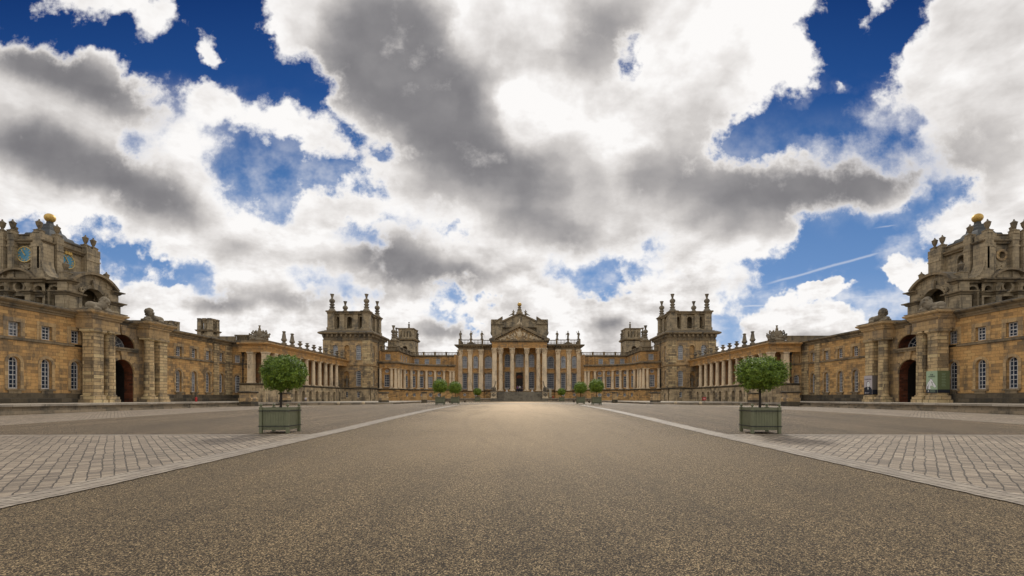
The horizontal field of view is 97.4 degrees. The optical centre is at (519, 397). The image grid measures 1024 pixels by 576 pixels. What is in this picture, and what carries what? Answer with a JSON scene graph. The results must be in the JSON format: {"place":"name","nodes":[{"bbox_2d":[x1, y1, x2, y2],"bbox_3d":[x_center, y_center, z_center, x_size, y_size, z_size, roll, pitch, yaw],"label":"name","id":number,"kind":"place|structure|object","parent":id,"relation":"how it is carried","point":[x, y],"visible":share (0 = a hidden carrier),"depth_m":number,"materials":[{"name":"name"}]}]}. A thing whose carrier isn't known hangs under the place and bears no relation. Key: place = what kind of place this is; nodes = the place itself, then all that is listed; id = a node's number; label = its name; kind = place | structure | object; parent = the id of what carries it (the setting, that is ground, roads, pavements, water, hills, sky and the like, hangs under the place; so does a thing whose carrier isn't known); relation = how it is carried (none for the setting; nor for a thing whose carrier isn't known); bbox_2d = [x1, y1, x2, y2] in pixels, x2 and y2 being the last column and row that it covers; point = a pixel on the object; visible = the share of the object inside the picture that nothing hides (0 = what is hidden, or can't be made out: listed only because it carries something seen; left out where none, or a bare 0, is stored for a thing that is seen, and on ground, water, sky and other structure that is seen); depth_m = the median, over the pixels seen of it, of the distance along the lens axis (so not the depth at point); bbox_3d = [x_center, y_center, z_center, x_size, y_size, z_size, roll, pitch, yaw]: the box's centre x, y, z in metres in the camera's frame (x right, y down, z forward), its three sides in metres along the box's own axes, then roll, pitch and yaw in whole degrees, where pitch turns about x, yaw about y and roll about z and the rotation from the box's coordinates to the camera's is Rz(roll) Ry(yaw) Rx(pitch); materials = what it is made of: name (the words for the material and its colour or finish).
{"place":"outdoors","nodes":[
{"label":"outdoors","id":0,"kind":"place"},
{"bbox_2d":[0,435,305,497],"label":"cobble paving","id":1,"kind":"structure","parent":0,"point":[31,463],"depth_m":12.25,"materials":[{"name":"stone"}]},
{"bbox_2d":[0,434,309,435],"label":"cobble edging","id":2,"kind":"object","parent":1,"relation":"on","point":[155,434],"visible":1,"depth_m":17.55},
{"bbox_2d":[0,406,310,424],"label":"cobble path","id":3,"kind":"structure","parent":0,"point":[25,419],"depth_m":34.11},
{"bbox_2d":[395,322,419,354],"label":"tower","id":4,"kind":"structure","parent":0,"point":[408,339],"depth_m":147.40,"materials":[{"name":"grey stone"}]},
{"bbox_2d":[473,388,481,396],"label":"bay tree","id":5,"kind":"object","parent":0,"point":[477,391],"visible":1,"depth_m":103.55,"materials":[{"name":"green plant"}]},
{"bbox_2d":[0,401,1023,575],"bbox_3d":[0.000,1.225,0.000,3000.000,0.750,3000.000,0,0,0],"label":"ground","id":6,"kind":"structure","parent":0,"point":[518,488],"depth_m":6.24,"materials":[{"name":"gravel"}]},
{"bbox_2d":[0,403,239,415],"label":"terrace steps","id":7,"kind":"structure","parent":6,"relation":"on","point":[26,410],"depth_m":39.27,"materials":[{"name":"stone"}]},
{"bbox_2d":[0,402,238,406],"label":"terrace","id":8,"kind":"structure","parent":7,"relation":"on","point":[56,404],"depth_m":39.28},
{"bbox_2d":[68,308,177,402],"bbox_3d":[-50.321,-4.260,50.600,15.358,9.520,11.116,0,0,0],"label":"gateway","id":9,"kind":"object","parent":8,"relation":"on","point":[124,359],"visible":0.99,"depth_m":51.37,"materials":[{"name":"beige stone"}]},
{"bbox_2d":[0,213,127,313],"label":"clock tower","id":10,"kind":"structure","parent":9,"relation":"on","point":[48,262],"depth_m":47.85,"materials":[{"name":"grey stone"}]},
{"bbox_2d":[79,297,114,312],"bbox_3d":[-44.050,-9.888,47.088,1.163,1.736,3.128,0,0,0],"label":"stone lion","id":11,"kind":"object","parent":9,"relation":"on","point":[103,303],"visible":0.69,"depth_m":47.21},
{"bbox_2d":[115,336,123,346],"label":"lunette window","id":12,"kind":"structure","parent":9,"relation":"in","point":[118,342],"depth_m":51.55,"materials":[{"name":"glass"}]},
{"bbox_2d":[141,308,166,323],"bbox_3d":[-44.050,-9.888,54.212,1.163,1.736,3.128,0,0,0],"label":"stone lion","id":13,"kind":"object","parent":9,"relation":"on","point":[149,313],"visible":0.64,"depth_m":53.41},
{"bbox_2d":[0,295,249,403],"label":"court wing","id":14,"kind":"structure","parent":8,"relation":"on","point":[41,352],"depth_m":44.51,"materials":[{"name":"stone"}]},
{"bbox_2d":[8,357,16,387],"bbox_3d":[-45.299,-2.285,40.060,0.062,2.870,0.980,0,0,0],"label":"window","id":15,"kind":"structure","parent":14,"relation":"in","point":[12,362],"depth_m":40.20,"materials":[{"name":"glass"}]},
{"bbox_2d":[8,321,16,335],"bbox_3d":[-45.269,-6.160,40.060,0.062,1.280,0.980,0,0,0],"label":"window","id":16,"kind":"structure","parent":14,"relation":"in","point":[12,326],"depth_m":40.21,"materials":[{"name":"white paint"}]},
{"bbox_2d":[41,359,48,388],"bbox_3d":[-45.299,-2.285,42.800,0.062,2.870,0.980,0,0,0],"label":"window","id":17,"kind":"structure","parent":14,"relation":"in","point":[44,365],"depth_m":42.96,"materials":[{"name":"glass"}]},
{"bbox_2d":[42,326,48,339],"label":"window","id":18,"kind":"structure","parent":14,"relation":"in","point":[45,330],"depth_m":42.97,"materials":[{"name":"white paint"}]},
{"bbox_2d":[71,362,77,389],"bbox_3d":[-45.299,-2.285,45.600,0.062,2.870,0.980,0,0,0],"label":"window","id":19,"kind":"structure","parent":14,"relation":"in","point":[74,368],"depth_m":45.84,"materials":[{"name":"glass"}]},
{"bbox_2d":[71,331,77,343],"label":"window","id":20,"kind":"structure","parent":14,"relation":"in","point":[74,334],"depth_m":45.76,"materials":[{"name":"white paint"}]},
{"bbox_2d":[164,320,179,330],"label":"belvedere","id":21,"kind":"object","parent":14,"relation":"on","point":[176,323],"visible":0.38,"depth_m":73.93,"materials":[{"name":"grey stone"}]},
{"bbox_2d":[176,370,178,391],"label":"window","id":22,"kind":"structure","parent":14,"relation":"in","point":[177,373],"depth_m":59.58,"materials":[{"name":"glass"}]},
{"bbox_2d":[192,372,194,391],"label":"window","id":23,"kind":"structure","parent":14,"relation":"in","point":[193,375],"depth_m":62.56,"materials":[{"name":"glass"}]},
{"bbox_2d":[195,318,221,335],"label":"belvedere","id":24,"kind":"object","parent":14,"relation":"on","point":[208,326],"visible":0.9,"depth_m":83.98,"materials":[{"name":"grey stone"}]},
{"bbox_2d":[235,375,239,392],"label":"window","id":25,"kind":"structure","parent":14,"relation":"in","point":[237,379],"depth_m":70.64,"materials":[{"name":"glass"}]},
{"bbox_2d":[0,405,457,507],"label":"border setts","id":26,"kind":"structure","parent":6,"relation":"on","point":[7,501],"depth_m":9.57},
{"bbox_2d":[0,404,459,434],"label":"gravel panel","id":27,"kind":"structure","parent":6,"relation":"on","point":[316,419],"depth_m":23.96,"materials":[{"name":"gravel"}]},
{"bbox_2d":[258,403,301,432],"bbox_3d":[-9.850,0.821,18.550,1.214,1.185,1.214,0,0,-3],"label":"planter box","id":28,"kind":"object","parent":27,"relation":"on","point":[274,418],"visible":1,"depth_m":18.04,"materials":[{"name":"green paint"}]},
{"bbox_2d":[259,353,309,407],"bbox_3d":[-9.653,-0.677,18.568,2.074,2.386,1.932,0,0,0],"label":"bay tree","id":29,"kind":"object","parent":28,"relation":"on","point":[286,372],"visible":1,"depth_m":18.05,"materials":[{"name":"green plant"}]},
{"bbox_2d":[435,396,444,404],"bbox_3d":[-10.600,0.298,60.200,1.214,1.185,1.214,0,0,-1],"label":"planter box","id":30,"kind":"object","parent":27,"relation":"on","point":[439,400],"visible":1,"depth_m":59.68,"materials":[{"name":"wood"}]},
{"bbox_2d":[432,378,448,396],"bbox_3d":[-10.620,-1.324,60.176,2.497,2.634,2.390,0,0,0],"label":"bay tree","id":31,"kind":"object","parent":30,"relation":"on","point":[440,386],"visible":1,"depth_m":59.64,"materials":[{"name":"green plant"}]},
{"bbox_2d":[237,391,258,405],"bbox_3d":[-36.400,0.130,60.400,1.820,2.060,1.820,0,0,0],"label":"stone pedestal","id":32,"kind":"object","parent":6,"relation":"on","point":[247,398],"visible":0.96,"depth_m":59.67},
{"bbox_2d":[264,401,434,404],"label":"terrace steps","id":33,"kind":"structure","parent":6,"relation":"on","point":[340,403],"depth_m":69.60,"materials":[{"name":"stone"}]},
{"bbox_2d":[206,400,434,404],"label":"terrace","id":34,"kind":"structure","parent":33,"relation":"on","point":[262,403],"depth_m":73.40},
{"bbox_2d":[278,393,291,401],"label":"stone pedestal","id":35,"kind":"object","parent":34,"relation":"on","point":[286,397],"visible":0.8,"depth_m":70.44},
{"bbox_2d":[236,340,348,401],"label":"colonnade","id":36,"kind":"object","parent":34,"relation":"on","point":[318,386],"visible":0.73,"depth_m":80.42,"materials":[{"name":"stone"}]},
{"bbox_2d":[249,325,270,339],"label":"carved trophy","id":37,"kind":"object","parent":36,"relation":"on","point":[259,334],"visible":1,"depth_m":69.75,"materials":[{"name":"stone"}]},
{"bbox_2d":[281,331,286,343],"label":"obelisk urn","id":38,"kind":"object","parent":36,"relation":"on","point":[283,339],"visible":0.94,"depth_m":75.05,"materials":[{"name":"stone"}]},
{"bbox_2d":[317,294,389,400],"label":"corner tower","id":39,"kind":"structure","parent":34,"relation":"on","point":[357,338],"depth_m":102.24,"materials":[{"name":"stone"}]},
{"bbox_2d":[356,371,360,385],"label":"window","id":40,"kind":"structure","parent":39,"relation":"in","point":[358,374],"depth_m":102.25,"materials":[{"name":"glass"}]},
{"bbox_2d":[356,345,360,359],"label":"window","id":41,"kind":"structure","parent":39,"relation":"in","point":[358,348],"depth_m":102.25,"materials":[{"name":"glass"}]},
{"bbox_2d":[377,325,458,400],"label":"curved wing","id":42,"kind":"structure","parent":34,"relation":"on","point":[406,375],"depth_m":115.46,"materials":[{"name":"stone"}]},
{"bbox_2d":[385,375,389,386],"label":"window","id":43,"kind":"structure","parent":42,"relation":"in","point":[387,377],"depth_m":108.21,"materials":[{"name":"glass"}]},
{"bbox_2d":[378,392,388,401],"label":"stone pedestal","id":44,"kind":"object","parent":6,"relation":"on","point":[383,397],"visible":0.94,"depth_m":70.03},
{"bbox_2d":[421,392,426,402],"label":"stone pedestal","id":45,"kind":"object","parent":6,"relation":"on","point":[424,397],"visible":0.96,"depth_m":85.58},
{"bbox_2d":[445,399,590,401],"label":"terrace steps","id":46,"kind":"structure","parent":6,"relation":"on","point":[446,400],"depth_m":116.00,"materials":[{"name":"stone"}]},
{"bbox_2d":[445,398,590,398],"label":"terrace","id":47,"kind":"structure","parent":46,"relation":"on","point":[490,398],"depth_m":115.80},
{"bbox_2d":[454,302,584,397],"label":"palace block","id":48,"kind":"structure","parent":47,"relation":"on","point":[517,351],"depth_m":124.30,"materials":[{"name":"beige stone"}]},
{"bbox_2d":[463,373,466,388],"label":"window","id":49,"kind":"structure","parent":48,"relation":"in","point":[464,374],"depth_m":124.54,"materials":[{"name":"glass"}]},
{"bbox_2d":[473,373,477,388],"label":"window","id":50,"kind":"structure","parent":48,"relation":"in","point":[475,375],"depth_m":124.54,"materials":[{"name":"glass"}]},
{"bbox_2d":[473,356,477,367],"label":"window","id":51,"kind":"structure","parent":48,"relation":"in","point":[475,360],"depth_m":124.54,"materials":[{"name":"glass"}]},
{"bbox_2d":[485,374,491,388],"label":"window","id":52,"kind":"structure","parent":48,"relation":"in","point":[488,377],"depth_m":125.25,"materials":[{"name":"glass"}]},
{"bbox_2d":[485,356,491,367],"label":"window","id":53,"kind":"structure","parent":48,"relation":"in","point":[488,360],"depth_m":125.25,"materials":[{"name":"glass"}]},
{"bbox_2d":[505,372,509,388],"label":"window","id":54,"kind":"structure","parent":48,"relation":"in","point":[507,374],"depth_m":125.49,"materials":[{"name":"glass"}]},
{"bbox_2d":[505,354,509,366],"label":"window","id":55,"kind":"structure","parent":48,"relation":"in","point":[507,357],"depth_m":125.49,"materials":[{"name":"glass"}]},
{"bbox_2d":[516,354,522,366],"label":"window","id":56,"kind":"structure","parent":48,"relation":"in","point":[519,357],"depth_m":125.49,"materials":[{"name":"glass"}]},
{"bbox_2d":[516,373,522,391],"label":"entrance door","id":57,"kind":"structure","parent":48,"relation":"in","point":[519,376],"depth_m":125.55,"materials":[{"name":"brown wood"}]},
{"bbox_2d":[529,372,533,388],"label":"window","id":58,"kind":"structure","parent":48,"relation":"in","point":[531,374],"depth_m":125.49,"materials":[{"name":"glass"}]},
{"bbox_2d":[529,354,533,366],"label":"window","id":59,"kind":"structure","parent":48,"relation":"in","point":[531,357],"depth_m":125.49,"materials":[{"name":"glass"}]},
{"bbox_2d":[547,374,553,388],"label":"window","id":60,"kind":"structure","parent":48,"relation":"in","point":[550,377],"depth_m":125.25,"materials":[{"name":"glass"}]},
{"bbox_2d":[547,356,553,367],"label":"window","id":61,"kind":"structure","parent":48,"relation":"in","point":[550,360],"depth_m":125.25,"materials":[{"name":"glass"}]},
{"bbox_2d":[561,373,565,388],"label":"window","id":62,"kind":"structure","parent":48,"relation":"in","point":[563,375],"depth_m":124.54,"materials":[{"name":"glass"}]},
{"bbox_2d":[561,356,565,367],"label":"window","id":63,"kind":"structure","parent":48,"relation":"in","point":[563,360],"depth_m":124.54,"materials":[{"name":"glass"}]},
{"bbox_2d":[572,373,575,388],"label":"window","id":64,"kind":"structure","parent":48,"relation":"in","point":[573,374],"depth_m":124.54,"materials":[{"name":"glass"}]},
{"bbox_2d":[490,392,548,400],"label":"entrance steps","id":65,"kind":"structure","parent":6,"relation":"on","point":[519,396],"depth_m":118.02,"materials":[{"name":"stone"}]},
{"bbox_2d":[612,392,617,402],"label":"stone pedestal","id":66,"kind":"object","parent":6,"relation":"on","point":[614,397],"visible":0.96,"depth_m":85.58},
{"bbox_2d":[650,392,660,401],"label":"stone pedestal","id":67,"kind":"object","parent":6,"relation":"on","point":[655,397],"visible":0.95,"depth_m":70.03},
{"bbox_2d":[602,401,774,404],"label":"terrace steps","id":68,"kind":"structure","parent":6,"relation":"on","point":[698,403],"depth_m":69.60,"materials":[{"name":"stone"}]},
{"bbox_2d":[602,400,826,404],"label":"terrace","id":69,"kind":"structure","parent":68,"relation":"on","point":[776,403],"depth_m":71.64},
{"bbox_2d":[580,325,661,400],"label":"curved wing","id":70,"kind":"structure","parent":69,"relation":"on","point":[632,375],"depth_m":115.52,"materials":[{"name":"stone"}]},
{"bbox_2d":[606,377,610,387],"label":"window","id":71,"kind":"structure","parent":70,"relation":"in","point":[608,379],"depth_m":118.12,"materials":[{"name":"glass"}]},
{"bbox_2d":[649,375,653,386],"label":"window","id":72,"kind":"structure","parent":70,"relation":"in","point":[651,377],"depth_m":108.21,"materials":[{"name":"glass"}]},
{"bbox_2d":[649,294,721,400],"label":"corner tower","id":73,"kind":"structure","parent":69,"relation":"on","point":[680,338],"depth_m":102.25,"materials":[{"name":"stone"}]},
{"bbox_2d":[678,371,682,385],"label":"window","id":74,"kind":"structure","parent":73,"relation":"in","point":[680,374],"depth_m":102.25,"materials":[{"name":"glass"}]},
{"bbox_2d":[678,345,682,359],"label":"window","id":75,"kind":"structure","parent":73,"relation":"in","point":[680,348],"depth_m":102.25,"materials":[{"name":"glass"}]},
{"bbox_2d":[688,340,802,401],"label":"colonnade","id":76,"kind":"object","parent":69,"relation":"on","point":[719,379],"visible":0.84,"depth_m":82.57,"materials":[{"name":"stone"}]},
{"bbox_2d":[766,325,786,340],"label":"carved trophy","id":77,"kind":"object","parent":76,"relation":"on","point":[776,334],"visible":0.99,"depth_m":69.75,"materials":[{"name":"stone"}]},
{"bbox_2d":[747,393,758,401],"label":"stone pedestal","id":78,"kind":"object","parent":69,"relation":"on","point":[753,397],"visible":0.83,"depth_m":70.44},
{"bbox_2d":[780,391,801,405],"bbox_3d":[36.400,0.130,60.400,1.820,2.060,1.820,0,0,0],"label":"stone pedestal","id":79,"kind":"object","parent":6,"relation":"on","point":[790,398],"visible":0.97,"depth_m":59.67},
{"bbox_2d":[579,404,1023,434],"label":"gravel panel","id":80,"kind":"structure","parent":6,"relation":"on","point":[723,419],"depth_m":24.15,"materials":[{"name":"gravel"}]},
{"bbox_2d":[591,396,601,404],"bbox_3d":[10.300,0.297,60.200,1.214,1.185,1.214,0,0,-2],"label":"planter box","id":81,"kind":"object","parent":80,"relation":"on","point":[596,400],"visible":1,"depth_m":59.68,"materials":[{"name":"wood"}]},
{"bbox_2d":[588,379,604,396],"bbox_3d":[10.280,-1.324,60.176,2.497,2.634,2.390,0,0,0],"label":"bay tree","id":82,"kind":"object","parent":81,"relation":"on","point":[595,385],"visible":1,"depth_m":59.62,"materials":[{"name":"green plant"}]},
{"bbox_2d":[739,403,781,433],"bbox_3d":[9.850,0.822,18.450,1.214,1.185,1.214,0,0,4],"label":"planter box","id":83,"kind":"object","parent":80,"relation":"on","point":[752,418],"visible":1,"depth_m":17.94,"materials":[{"name":"green wood"}]},
{"bbox_2d":[731,353,790,407],"bbox_3d":[9.871,-0.656,18.426,2.225,2.347,2.213,0,0,0],"label":"bay tree","id":84,"kind":"object","parent":83,"relation":"on","point":[764,373],"visible":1,"depth_m":17.95,"materials":[{"name":"green plant"}]},
{"bbox_2d":[581,405,1023,504],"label":"border setts","id":85,"kind":"structure","parent":6,"relation":"on","point":[977,490],"depth_m":9.82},
{"bbox_2d":[799,403,1023,414],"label":"terrace steps","id":86,"kind":"structure","parent":6,"relation":"on","point":[1009,410],"depth_m":40.21,"materials":[{"name":"stone"}]},
{"bbox_2d":[800,402,1023,406],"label":"terrace","id":87,"kind":"structure","parent":86,"relation":"on","point":[975,404],"depth_m":40.09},
{"bbox_2d":[786,296,1023,403],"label":"court wing","id":88,"kind":"structure","parent":87,"relation":"on","point":[986,353],"depth_m":44.60,"materials":[{"name":"stone"}]},
{"bbox_2d":[855,370,857,391],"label":"window","id":89,"kind":"structure","parent":88,"relation":"in","point":[856,372],"depth_m":59.45,"materials":[{"name":"glass"}]},
{"bbox_2d":[951,362,956,389],"bbox_3d":[44.499,-2.285,45.900,0.062,2.870,0.980,0,0,0],"label":"window","id":90,"kind":"structure","parent":88,"relation":"in","point":[953,366],"depth_m":46.08,"materials":[{"name":"glass"}]},
{"bbox_2d":[951,331,956,343],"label":"window","id":91,"kind":"structure","parent":88,"relation":"in","point":[953,334],"depth_m":46.03,"materials":[{"name":"white paint"}]},
{"bbox_2d":[978,327,985,340],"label":"window","id":92,"kind":"structure","parent":88,"relation":"in","point":[982,330],"depth_m":43.26,"materials":[{"name":"white paint"}]},
{"bbox_2d":[979,359,985,388],"bbox_3d":[44.499,-2.285,43.100,0.062,2.870,0.980,0,0,0],"label":"window","id":93,"kind":"structure","parent":88,"relation":"in","point":[982,364],"depth_m":43.24,"materials":[{"name":"glass"}]},
{"bbox_2d":[1009,357,1017,388],"bbox_3d":[44.499,-2.285,40.360,0.062,2.870,0.980,0,0,0],"label":"window","id":94,"kind":"structure","parent":88,"relation":"in","point":[1013,364],"depth_m":40.52,"materials":[{"name":"glass"}]},
{"bbox_2d":[1009,322,1017,336],"bbox_3d":[44.469,-6.160,40.360,0.062,1.280,0.980,0,0,0],"label":"window","id":95,"kind":"structure","parent":88,"relation":"in","point":[1013,327],"depth_m":40.50,"materials":[{"name":"white paint"}]},
{"bbox_2d":[855,308,962,402],"bbox_3d":[49.521,-4.260,50.600,15.358,9.520,11.116,0,0,0],"label":"gateway","id":96,"kind":"object","parent":87,"relation":"on","point":[902,357],"visible":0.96,"depth_m":51.62,"materials":[{"name":"beige stone"}]},
{"bbox_2d":[864,376,877,394],"bbox_3d":[43.028,-1.560,54.730,1.285,2.280,1.280,0,0,0],"label":"banner","id":97,"kind":"object","parent":96,"relation":"attached to","point":[870,385],"visible":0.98,"depth_m":54.28,"materials":[{"name":"grey"}]},
{"bbox_2d":[868,308,890,322],"bbox_3d":[43.251,-9.888,54.212,1.163,1.736,3.128,0,0,0],"label":"stone lion","id":98,"kind":"object","parent":96,"relation":"on","point":[882,313],"visible":0.66,"depth_m":53.38},
{"bbox_2d":[908,336,916,346],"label":"lunette window","id":99,"kind":"structure","parent":96,"relation":"in","point":[912,343],"depth_m":51.56,"materials":[{"name":"glass"}]},
{"bbox_2d":[918,297,951,311],"bbox_3d":[43.249,-9.888,47.088,1.163,1.736,3.128,0,0,0],"label":"stone lion","id":100,"kind":"object","parent":96,"relation":"on","point":[927,303],"visible":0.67,"depth_m":47.26},
{"bbox_2d":[926,371,949,392],"bbox_3d":[43.029,-1.650,46.288,1.281,2.260,1.296,0,0,0],"label":"banner","id":101,"kind":"object","parent":96,"relation":"attached to","point":[937,381],"visible":1,"depth_m":45.67,"materials":[{"name":"green"}]},
{"bbox_2d":[901,213,1023,314],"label":"bell tower","id":102,"kind":"structure","parent":96,"relation":"on","point":[978,263],"depth_m":47.90,"materials":[{"name":"grey stone"}]},
{"bbox_2d":[0,0,1023,354],"label":"sky","id":103,"kind":"structure","parent":0,"point":[797,166],"materials":[{"name":"white"}]},
{"bbox_2d":[369,404,669,404],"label":"forecourt path","id":104,"kind":"structure","parent":0,"point":[387,404],"depth_m":67.80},
{"bbox_2d":[451,396,459,403],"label":"planter box","id":105,"kind":"object","parent":104,"relation":"on","point":[455,399],"visible":1,"depth_m":66.99,"materials":[{"name":"wood"}]},
{"bbox_2d":[448,381,461,396],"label":"bay tree","id":106,"kind":"object","parent":105,"relation":"on","point":[455,387],"visible":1,"depth_m":66.93,"materials":[{"name":"green plant"}]},
{"bbox_2d":[576,396,584,403],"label":"planter box","id":107,"kind":"object","parent":104,"relation":"on","point":[580,399],"visible":1,"depth_m":67.98,"materials":[{"name":"wood"}]},
{"bbox_2d":[573,382,586,396],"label":"bay tree","id":108,"kind":"object","parent":107,"relation":"on","point":[580,387],"visible":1,"depth_m":67.93,"materials":[{"name":"green plant"}]},
{"bbox_2d":[619,322,643,354],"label":"tower","id":109,"kind":"structure","parent":0,"point":[630,339],"depth_m":147.40,"materials":[{"name":"grey stone"}]},
{"bbox_2d":[728,406,1023,423],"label":"cobble path","id":110,"kind":"structure","parent":0,"point":[1003,418],"depth_m":34.14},
{"bbox_2d":[734,435,1023,494],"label":"cobble paving","id":111,"kind":"structure","parent":0,"point":[995,462],"depth_m":12.46,"materials":[{"name":"stone"}]},
{"bbox_2d":[729,434,1023,435],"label":"cobble edging","id":112,"kind":"object","parent":111,"relation":"on","point":[876,434],"visible":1,"depth_m":17.55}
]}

